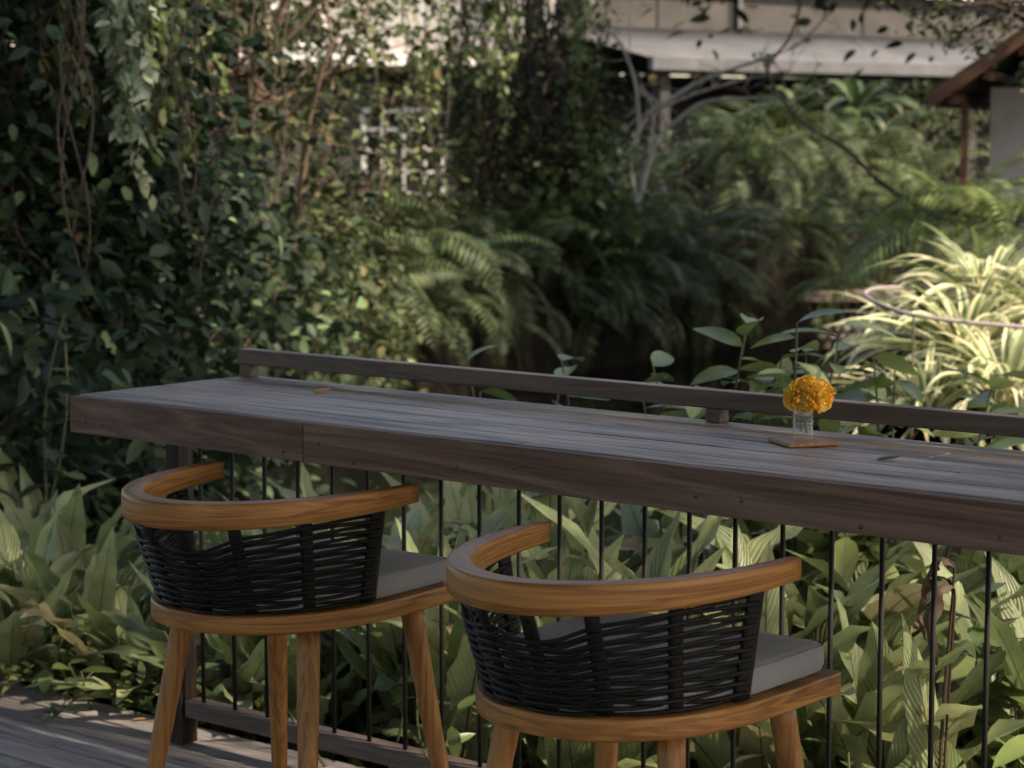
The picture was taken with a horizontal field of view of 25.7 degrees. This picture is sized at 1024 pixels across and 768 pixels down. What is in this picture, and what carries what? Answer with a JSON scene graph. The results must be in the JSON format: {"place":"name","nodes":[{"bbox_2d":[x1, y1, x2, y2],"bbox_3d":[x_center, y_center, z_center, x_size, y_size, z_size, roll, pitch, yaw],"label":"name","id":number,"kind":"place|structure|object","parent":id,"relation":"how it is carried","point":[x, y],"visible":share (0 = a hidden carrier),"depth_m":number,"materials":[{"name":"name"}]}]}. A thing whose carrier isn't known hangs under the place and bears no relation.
{"place":"outdoors","nodes":[
{"label":"outdoors","id":0,"kind":"place"},
{"bbox_2d":[0,259,382,767],"bbox_3d":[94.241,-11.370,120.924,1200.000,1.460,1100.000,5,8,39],"label":"ground","id":1,"kind":"structure","parent":0,"point":[347,717],"depth_m":7.59,"materials":[{"name":"soil"}]},
{"bbox_2d":[0,308,102,514],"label":"stem plant","id":2,"kind":"object","parent":1,"relation":"on","point":[58,334],"visible":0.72,"depth_m":8.55,"materials":[{"name":"green plant"}]},
{"bbox_2d":[0,490,163,691],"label":"nest fern","id":3,"kind":"object","parent":1,"relation":"on","point":[19,636],"visible":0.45,"depth_m":7.32,"materials":[{"name":"green plant"}]},
{"bbox_2d":[0,231,216,562],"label":"leafy shrub","id":4,"kind":"object","parent":1,"relation":"on","point":[93,454],"visible":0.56,"depth_m":9.21,"materials":[{"name":"green plant"}]},
{"bbox_2d":[0,0,220,384],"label":"broadleaf tree","id":5,"kind":"object","parent":1,"relation":"on","point":[20,114],"visible":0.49,"depth_m":10.02,"materials":[{"name":"green plant"}]},
{"bbox_2d":[17,0,116,129],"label":"hanging vine","id":6,"kind":"object","parent":5,"relation":"hanging from","point":[51,15],"visible":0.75,"depth_m":9.57,"materials":[{"name":"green plant"}]},
{"bbox_2d":[50,0,96,291],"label":"hanging vine","id":7,"kind":"object","parent":5,"relation":"hanging from","point":[83,191],"visible":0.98,"depth_m":9.30,"materials":[{"name":"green plant"}]},
{"bbox_2d":[93,0,167,211],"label":"hanging vine","id":8,"kind":"object","parent":5,"relation":"hanging from","point":[132,86],"visible":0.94,"depth_m":9.80,"materials":[{"name":"green plant"}]},
{"bbox_2d":[126,0,203,171],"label":"hanging vine","id":9,"kind":"object","parent":5,"relation":"hanging from","point":[162,33],"visible":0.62,"depth_m":10.26,"materials":[{"name":"green plant"}]},
{"bbox_2d":[0,506,220,694],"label":"nest fern","id":10,"kind":"object","parent":1,"relation":"on","point":[97,591],"visible":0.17,"depth_m":7.39,"materials":[{"name":"green plant"}]},
{"bbox_2d":[0,448,262,580],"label":"nest fern","id":11,"kind":"object","parent":1,"relation":"on","point":[26,512],"visible":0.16,"depth_m":8.36,"materials":[{"name":"green plant"}]},
{"bbox_2d":[0,280,279,555],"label":"leafy shrub","id":12,"kind":"object","parent":1,"relation":"on","point":[200,365],"visible":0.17,"depth_m":10.07,"materials":[{"name":"green plant"}]},
{"bbox_2d":[9,60,327,478],"bbox_3d":[-1.890,-0.505,11.910,1.916,2.413,1.990,5,8,39],"label":"leafy shrub","id":13,"kind":"object","parent":1,"relation":"on","point":[248,321],"visible":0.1,"depth_m":11.76,"materials":[{"name":"green plant"}]},
{"bbox_2d":[28,579,322,715],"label":"nest fern","id":14,"kind":"object","parent":1,"relation":"on","point":[124,604],"visible":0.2,"depth_m":7.13,"materials":[{"name":"green plant"}]},
{"bbox_2d":[21,560,354,737],"bbox_3d":[-0.837,0.877,7.169,0.967,0.674,1.203,2,7,18],"label":"nest fern","id":15,"kind":"object","parent":1,"relation":"on","point":[254,665],"visible":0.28,"depth_m":6.91,"materials":[{"name":"green plant"}]},
{"bbox_2d":[0,0,377,513],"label":"broadleaf tree","id":16,"kind":"object","parent":1,"relation":"on","point":[223,36],"visible":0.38,"depth_m":10.87,"materials":[{"name":"green plant"}]},
{"bbox_2d":[162,0,221,291],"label":"hanging vine","id":17,"kind":"object","parent":16,"relation":"hanging from","point":[197,102],"visible":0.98,"depth_m":10.11,"materials":[{"name":"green plant"}]},
{"bbox_2d":[10,170,422,500],"bbox_3d":[-1.621,-0.264,12.659,2.208,2.037,2.532,2,7,16],"label":"leafy shrub","id":18,"kind":"object","parent":1,"relation":"on","point":[299,311],"visible":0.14,"depth_m":12.38,"materials":[{"name":"green plant"}]},
{"bbox_2d":[98,0,419,304],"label":"broadleaf tree","id":19,"kind":"object","parent":1,"relation":"on","point":[344,40],"visible":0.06,"depth_m":16.96,"materials":[{"name":"green plant"}]},
{"bbox_2d":[1,0,555,253],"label":"white house","id":20,"kind":"structure","parent":1,"relation":"on","point":[390,78],"depth_m":27.87,"materials":[{"name":"paint"}]},
{"bbox_2d":[361,108,445,210],"bbox_3d":[-1.349,-2.779,27.970,1.049,1.324,0.132,0,6,0],"label":"window","id":21,"kind":"structure","parent":20,"relation":"in","point":[371,128],"depth_m":27.97,"materials":[{"name":"paint"}]},
{"bbox_2d":[113,627,450,759],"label":"nest fern","id":22,"kind":"object","parent":1,"relation":"on","point":[351,694],"visible":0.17,"depth_m":6.78,"materials":[{"name":"green plant"}]},
{"bbox_2d":[0,462,622,767],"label":"ground cover","id":23,"kind":"object","parent":1,"relation":"on","point":[125,677],"visible":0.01,"depth_m":6.98,"materials":[{"name":"green plant"}]},
{"bbox_2d":[135,0,501,362],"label":"broadleaf tree","id":24,"kind":"object","parent":1,"relation":"on","point":[298,110],"visible":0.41,"depth_m":14.54,"materials":[{"name":"green plant"}]},
{"bbox_2d":[267,0,338,149],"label":"hanging vine","id":25,"kind":"object","parent":24,"relation":"hanging from","point":[300,48],"visible":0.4,"depth_m":15.03,"materials":[{"name":"green plant"}]},
{"bbox_2d":[207,10,497,297],"bbox_3d":[-1.361,-0.889,17.325,2.191,3.966,2.540,5,8,39],"label":"broadleaf tree","id":26,"kind":"object","parent":1,"relation":"on","point":[432,182],"visible":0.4,"depth_m":17.18,"materials":[{"name":"green plant"}]},
{"bbox_2d":[367,0,451,197],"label":"hanging vine","id":27,"kind":"object","parent":26,"relation":"hanging from","point":[415,77],"visible":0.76,"depth_m":16.61,"materials":[{"name":"green plant"}]},
{"bbox_2d":[123,498,597,740],"bbox_3d":[-0.399,0.743,7.295,1.672,0.854,1.435,5,8,39],"label":"nest fern","id":28,"kind":"object","parent":1,"relation":"on","point":[495,520],"visible":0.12,"depth_m":7.23,"materials":[{"name":"green plant"}]},
{"bbox_2d":[247,469,616,556],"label":"nest fern","id":29,"kind":"object","parent":1,"relation":"on","point":[455,501],"visible":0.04,"depth_m":8.30,"materials":[{"name":"green plant"}]},
{"bbox_2d":[325,517,631,767],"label":"nest fern","id":30,"kind":"object","parent":1,"relation":"on","point":[460,675],"visible":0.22,"depth_m":6.47,"materials":[{"name":"green plant"}]},
{"bbox_2d":[521,616,656,767],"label":"nest fern","id":31,"kind":"object","parent":1,"relation":"on","point":[577,754],"visible":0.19,"depth_m":5.99,"materials":[{"name":"green plant"}]},
{"bbox_2d":[322,492,864,747],"bbox_3d":[0.045,0.706,7.209,1.883,1.022,1.590,-2,7,-17],"label":"nest fern","id":32,"kind":"object","parent":1,"relation":"on","point":[573,568],"visible":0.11,"depth_m":7.13,"materials":[{"name":"green plant"}]},
{"bbox_2d":[383,511,844,767],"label":"nest fern","id":33,"kind":"object","parent":1,"relation":"on","point":[659,560],"visible":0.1,"depth_m":6.70,"materials":[{"name":"green plant"}]},
{"bbox_2d":[622,313,791,568],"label":"stem plant","id":34,"kind":"object","parent":1,"relation":"on","point":[729,337],"visible":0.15,"depth_m":7.23,"materials":[{"name":"green plant"}]},
{"bbox_2d":[556,496,915,639],"bbox_3d":[0.576,0.773,6.965,1.843,0.972,1.552,5,8,39],"label":"nest fern","id":35,"kind":"object","parent":1,"relation":"on","point":[631,518],"visible":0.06,"depth_m":7.11,"materials":[{"name":"green plant"}]},
{"bbox_2d":[515,490,1023,767],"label":"nest fern","id":36,"kind":"object","parent":1,"relation":"on","point":[710,750],"visible":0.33,"depth_m":6.15,"materials":[{"name":"green plant"}]},
{"bbox_2d":[556,0,1023,217],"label":"long building","id":37,"kind":"structure","parent":1,"relation":"on","point":[655,52],"depth_m":31.26,"materials":[{"name":"white paint"}]},
{"bbox_2d":[610,510,1023,681],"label":"nest fern","id":38,"kind":"object","parent":1,"relation":"on","point":[895,602],"visible":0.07,"depth_m":6.80,"materials":[{"name":"green plant"}]},
{"bbox_2d":[724,308,933,601],"bbox_3d":[0.983,0.487,7.183,0.615,1.483,0.652,-1,6,-6],"label":"stem plant","id":39,"kind":"object","parent":1,"relation":"on","point":[811,542],"visible":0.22,"depth_m":7.05,"materials":[{"name":"green plant"}]},
{"bbox_2d":[639,0,1023,105],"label":"spreading tree","id":40,"kind":"object","parent":1,"relation":"on","point":[703,16],"visible":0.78,"depth_m":19.16,"materials":[{"name":"green plant"}]},
{"bbox_2d":[468,0,524,146],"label":"hanging vine","id":41,"kind":"object","parent":40,"relation":"hanging from","point":[489,10],"visible":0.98,"depth_m":18.52,"materials":[{"name":"green plant"}]},
{"bbox_2d":[741,77,869,152],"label":"hanging nest fern","id":42,"kind":"object","parent":40,"relation":"attached to","point":[809,103],"visible":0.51,"depth_m":24.49,"materials":[{"name":"green plant"}]},
{"bbox_2d":[787,76,922,142],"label":"hanging nest fern","id":43,"kind":"object","parent":40,"relation":"attached to","point":[859,95],"visible":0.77,"depth_m":24.61,"materials":[{"name":"green plant"}]},
{"bbox_2d":[716,542,1023,690],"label":"nest fern","id":44,"kind":"object","parent":1,"relation":"on","point":[802,614],"visible":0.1,"depth_m":6.75,"materials":[{"name":"green plant"}]},
{"bbox_2d":[752,595,1023,767],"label":"nest fern","id":45,"kind":"object","parent":1,"relation":"on","point":[861,664],"visible":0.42,"depth_m":5.94,"materials":[{"name":"green plant"}]},
{"bbox_2d":[763,347,1023,595],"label":"stem plant","id":46,"kind":"object","parent":1,"relation":"on","point":[847,554],"visible":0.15,"depth_m":7.10,"materials":[{"name":"green plant"}]},
{"bbox_2d":[815,176,988,321],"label":"feather fern","id":47,"kind":"object","parent":1,"relation":"on","point":[877,247],"visible":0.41,"depth_m":19.33,"materials":[{"name":"green plant"}]},
{"bbox_2d":[885,614,966,767],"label":"pleated plant","id":48,"kind":"object","parent":1,"relation":"on","point":[911,731],"visible":0.81,"depth_m":5.69,"materials":[{"name":"green plant"}]},
{"bbox_2d":[837,153,1023,306],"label":"feather fern","id":49,"kind":"object","parent":1,"relation":"on","point":[965,221],"visible":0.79,"depth_m":15.13,"materials":[{"name":"green plant"}]},
{"bbox_2d":[837,551,1023,767],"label":"nest fern","id":50,"kind":"object","parent":1,"relation":"on","point":[1004,636],"visible":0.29,"depth_m":5.94,"materials":[{"name":"green plant"}]},
{"bbox_2d":[917,557,955,767],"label":"withered fern","id":51,"kind":"object","parent":1,"relation":"on","point":[924,622],"visible":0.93,"depth_m":5.61,"materials":[{"name":"brown plant"}]},
{"bbox_2d":[877,185,1023,279],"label":"feather fern","id":52,"kind":"object","parent":1,"relation":"on","point":[987,237],"visible":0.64,"depth_m":14.73,"materials":[{"name":"green plant"}]},
{"bbox_2d":[879,0,1023,91],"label":"overhanging tree","id":53,"kind":"object","parent":1,"relation":"on","point":[1004,25],"visible":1,"depth_m":14.62,"materials":[{"name":"green plant"}]},
{"bbox_2d":[927,29,1023,336],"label":"garden pavilion","id":54,"kind":"structure","parent":1,"relation":"on","point":[971,86],"depth_m":16.37,"materials":[{"name":"brown paint"}]},
{"bbox_2d":[936,582,1023,767],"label":"stem plant","id":55,"kind":"object","parent":1,"relation":"on","point":[963,666],"visible":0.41,"depth_m":5.98,"materials":[{"name":"green plant"}]},
{"bbox_2d":[944,639,1023,767],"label":"stem plant","id":56,"kind":"object","parent":1,"relation":"on","point":[1012,748],"visible":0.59,"depth_m":5.90,"materials":[{"name":"green plant"}]},
{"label":"deck floor joists","id":57,"kind":"structure","parent":1,"relation":"on","visible":0},
{"bbox_2d":[0,680,362,767],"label":"deck floor","id":58,"kind":"structure","parent":57,"relation":"on","point":[99,735],"depth_m":6.52,"materials":[{"name":"grey wood"}]},
{"bbox_2d":[121,460,456,767],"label":"bar stool","id":59,"kind":"object","parent":58,"relation":"on","point":[307,586],"visible":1,"depth_m":4.91,"materials":[{"name":"brown wood"}]},
{"bbox_2d":[165,444,991,767],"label":"balustrade","id":60,"kind":"object","parent":58,"relation":"on","point":[191,708],"visible":0.3,"depth_m":5.89,"materials":[{"name":"black metal"}]},
{"bbox_2d":[70,348,1023,555],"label":"bar counter","id":61,"kind":"object","parent":60,"relation":"on","point":[715,463],"visible":1,"depth_m":4.89,"materials":[{"name":"brown wood"}]},
{"bbox_2d":[446,521,840,767],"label":"bar stool","id":62,"kind":"object","parent":58,"relation":"on","point":[609,666],"visible":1,"depth_m":4.03,"materials":[{"name":"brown wood"}]},
{"bbox_2d":[152,333,896,550],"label":"water","id":63,"kind":"structure","parent":0,"point":[685,371],"depth_m":18.35,"materials":[{"name":"black liquid"}]},
{"bbox_2d":[133,183,986,454],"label":"terrain bank","id":64,"kind":"structure","parent":0,"point":[537,354],"depth_m":20.89,"materials":[{"name":"green plant"}]},
{"bbox_2d":[164,106,443,462],"bbox_3d":[-1.552,-0.623,14.595,2.466,2.354,2.076,5,8,39],"label":"leafy shrub","id":65,"kind":"object","parent":64,"relation":"on","point":[386,266],"visible":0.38,"depth_m":14.30,"materials":[{"name":"green plant"}]},
{"bbox_2d":[263,195,436,360],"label":"feather fern","id":66,"kind":"object","parent":64,"relation":"on","point":[370,207],"visible":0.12,"depth_m":16.79,"materials":[{"name":"green plant"}]},
{"bbox_2d":[312,256,468,355],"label":"feather fern","id":67,"kind":"object","parent":64,"relation":"on","point":[383,307],"visible":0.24,"depth_m":16.56,"materials":[{"name":"green plant"}]},
{"bbox_2d":[300,184,507,349],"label":"feather fern","id":68,"kind":"object","parent":64,"relation":"on","point":[440,234],"visible":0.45,"depth_m":17.38,"materials":[{"name":"green plant"}]},
{"bbox_2d":[376,251,519,390],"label":"feather fern","id":69,"kind":"object","parent":64,"relation":"on","point":[447,336],"visible":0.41,"depth_m":17.46,"materials":[{"name":"green plant"}]},
{"bbox_2d":[361,194,565,358],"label":"feather fern","id":70,"kind":"object","parent":64,"relation":"on","point":[488,241],"visible":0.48,"depth_m":17.92,"materials":[{"name":"green plant"}]},
{"bbox_2d":[419,182,545,275],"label":"feather fern","id":71,"kind":"object","parent":64,"relation":"on","point":[491,210],"visible":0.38,"depth_m":19.28,"materials":[{"name":"green plant"}]},
{"bbox_2d":[391,33,575,315],"bbox_3d":[-0.261,-1.155,19.836,1.791,3.926,1.557,5,8,39],"label":"vine covered tree","id":72,"kind":"object","parent":64,"relation":"on","point":[485,170],"visible":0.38,"depth_m":19.67,"materials":[{"name":"green plant"}]},
{"bbox_2d":[442,0,492,255],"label":"hanging vine","id":73,"kind":"object","parent":72,"relation":"hanging from","point":[460,86],"visible":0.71,"depth_m":19.11,"materials":[{"name":"green plant"}]},
{"bbox_2d":[440,250,571,369],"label":"feather fern","id":74,"kind":"object","parent":64,"relation":"on","point":[483,290],"visible":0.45,"depth_m":18.51,"materials":[{"name":"green plant"}]},
{"bbox_2d":[421,199,598,349],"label":"feather fern","id":75,"kind":"object","parent":64,"relation":"on","point":[547,264],"visible":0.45,"depth_m":18.71,"materials":[{"name":"green plant"}]},
{"bbox_2d":[402,0,657,296],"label":"vine covered tree","id":76,"kind":"object","parent":64,"relation":"on","point":[546,65],"visible":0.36,"depth_m":20.24,"materials":[{"name":"green plant"}]},
{"bbox_2d":[560,0,618,190],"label":"hanging vine","id":77,"kind":"object","parent":76,"relation":"hanging from","point":[573,98],"visible":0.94,"depth_m":19.88,"materials":[{"name":"green plant"}]},
{"bbox_2d":[482,192,673,321],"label":"feather fern","id":78,"kind":"object","parent":64,"relation":"on","point":[616,221],"visible":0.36,"depth_m":19.89,"materials":[{"name":"green plant"}]},
{"bbox_2d":[498,94,703,280],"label":"leafy shrub","id":79,"kind":"object","parent":64,"relation":"on","point":[580,195],"visible":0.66,"depth_m":20.01,"materials":[{"name":"green plant"}]},
{"bbox_2d":[570,241,677,374],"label":"feather fern","id":80,"kind":"object","parent":64,"relation":"on","point":[613,297],"visible":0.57,"depth_m":20.16,"materials":[{"name":"green plant"}]},
{"bbox_2d":[553,193,710,331],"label":"feather fern","id":81,"kind":"object","parent":64,"relation":"on","point":[657,264],"visible":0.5,"depth_m":20.15,"materials":[{"name":"green plant"}]},
{"bbox_2d":[571,138,730,236],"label":"feather fern","id":82,"kind":"object","parent":64,"relation":"on","point":[681,157],"visible":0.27,"depth_m":22.34,"materials":[{"name":"green plant"}]},
{"bbox_2d":[606,250,737,361],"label":"feather fern","id":83,"kind":"object","parent":64,"relation":"on","point":[681,293],"visible":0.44,"depth_m":20.94,"materials":[{"name":"green plant"}]},
{"bbox_2d":[587,109,782,220],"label":"leafy shrub","id":84,"kind":"object","parent":64,"relation":"on","point":[677,176],"visible":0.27,"depth_m":24.04,"materials":[{"name":"green plant"}]},
{"bbox_2d":[613,172,785,326],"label":"feather fern","id":85,"kind":"object","parent":64,"relation":"on","point":[673,245],"visible":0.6,"depth_m":21.12,"materials":[{"name":"green plant"}]},
{"bbox_2d":[573,0,864,214],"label":"bare shrub","id":86,"kind":"object","parent":64,"relation":"on","point":[654,110],"visible":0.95,"depth_m":20.01,"materials":[{"name":"grey plant"}]},
{"bbox_2d":[646,100,808,244],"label":"feather fern","id":87,"kind":"object","parent":64,"relation":"on","point":[715,149],"visible":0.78,"depth_m":22.93,"materials":[{"name":"green plant"}]},
{"bbox_2d":[689,260,782,356],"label":"feather fern","id":88,"kind":"object","parent":64,"relation":"on","point":[745,311],"visible":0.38,"depth_m":21.79,"materials":[{"name":"green plant"}]},
{"bbox_2d":[674,223,801,319],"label":"feather fern","id":89,"kind":"object","parent":64,"relation":"on","point":[723,239],"visible":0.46,"depth_m":21.78,"materials":[{"name":"green plant"}]},
{"bbox_2d":[677,96,842,214],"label":"feather fern","id":90,"kind":"object","parent":64,"relation":"on","point":[787,140],"visible":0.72,"depth_m":23.16,"materials":[{"name":"green plant"}]},
{"bbox_2d":[725,158,864,286],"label":"feather fern","id":91,"kind":"object","parent":64,"relation":"on","point":[810,220],"visible":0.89,"depth_m":22.26,"materials":[{"name":"green plant"}]},
{"bbox_2d":[713,106,892,220],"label":"feather fern","id":92,"kind":"object","parent":64,"relation":"on","point":[822,147],"visible":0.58,"depth_m":23.32,"materials":[{"name":"green plant"}]},
{"bbox_2d":[701,0,969,228],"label":"bare shrub","id":93,"kind":"object","parent":64,"relation":"on","point":[768,62],"visible":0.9,"depth_m":17.98,"materials":[{"name":"brown plant"}]},
{"bbox_2d":[780,238,908,341],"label":"feather fern","id":94,"kind":"object","parent":64,"relation":"on","point":[836,276],"visible":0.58,"depth_m":21.73,"materials":[{"name":"green plant"}]},
{"bbox_2d":[803,289,955,336],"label":"stone wall","id":95,"kind":"structure","parent":64,"relation":"on","point":[817,296],"depth_m":23.63,"materials":[{"name":"beige stone"}]},
{"bbox_2d":[814,105,960,225],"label":"feather fern","id":96,"kind":"object","parent":64,"relation":"on","point":[894,126],"visible":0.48,"depth_m":23.65,"materials":[{"name":"green plant"}]},
{"bbox_2d":[835,76,989,192],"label":"leafy shrub","id":97,"kind":"object","parent":64,"relation":"on","point":[942,175],"visible":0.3,"depth_m":25.06,"materials":[{"name":"green plant"}]},
{"bbox_2d":[802,337,1020,568],"bbox_3d":[2.473,0.390,11.564,2.731,1.250,2.700,5,8,39],"label":"terrain mound","id":98,"kind":"object","parent":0,"point":[900,432],"visible":0.06,"depth_m":10.82,"materials":[{"name":"green plant"}]},
{"bbox_2d":[802,335,1021,450],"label":"variegated plant","id":99,"kind":"object","parent":98,"relation":"on","point":[938,398],"visible":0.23,"depth_m":10.48,"materials":[{"name":"green plant"}]},
{"bbox_2d":[822,274,1001,379],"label":"variegated plant","id":100,"kind":"object","parent":98,"relation":"on","point":[919,294],"visible":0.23,"depth_m":11.79,"materials":[{"name":"green plant"}]},
{"bbox_2d":[814,259,1023,401],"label":"variegated plant","id":101,"kind":"object","parent":98,"relation":"on","point":[978,307],"visible":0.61,"depth_m":11.03,"materials":[{"name":"green plant"}]},
{"bbox_2d":[844,220,1023,346],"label":"variegated plant","id":102,"kind":"object","parent":98,"relation":"on","point":[970,265],"visible":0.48,"depth_m":11.59,"materials":[{"name":"green plant"}]},
{"bbox_2d":[888,310,1023,444],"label":"variegated plant","id":103,"kind":"object","parent":98,"relation":"on","point":[993,362],"visible":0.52,"depth_m":10.41,"materials":[{"name":"green plant"}]},
{"bbox_3d":[0.624,0.080,4.810,0.044,0.076,0.044,5,8,39],"label":"flower glass","id":104,"kind":"object","parent":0,"visible":0},
{"bbox_2d":[782,374,836,432],"bbox_3d":[0.633,0.042,4.801,0.118,0.127,0.115,5,8,39],"label":"marigold","id":105,"kind":"object","parent":104,"relation":"in","point":[809,393],"visible":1,"depth_m":4.77,"materials":[{"name":"orange plant"}]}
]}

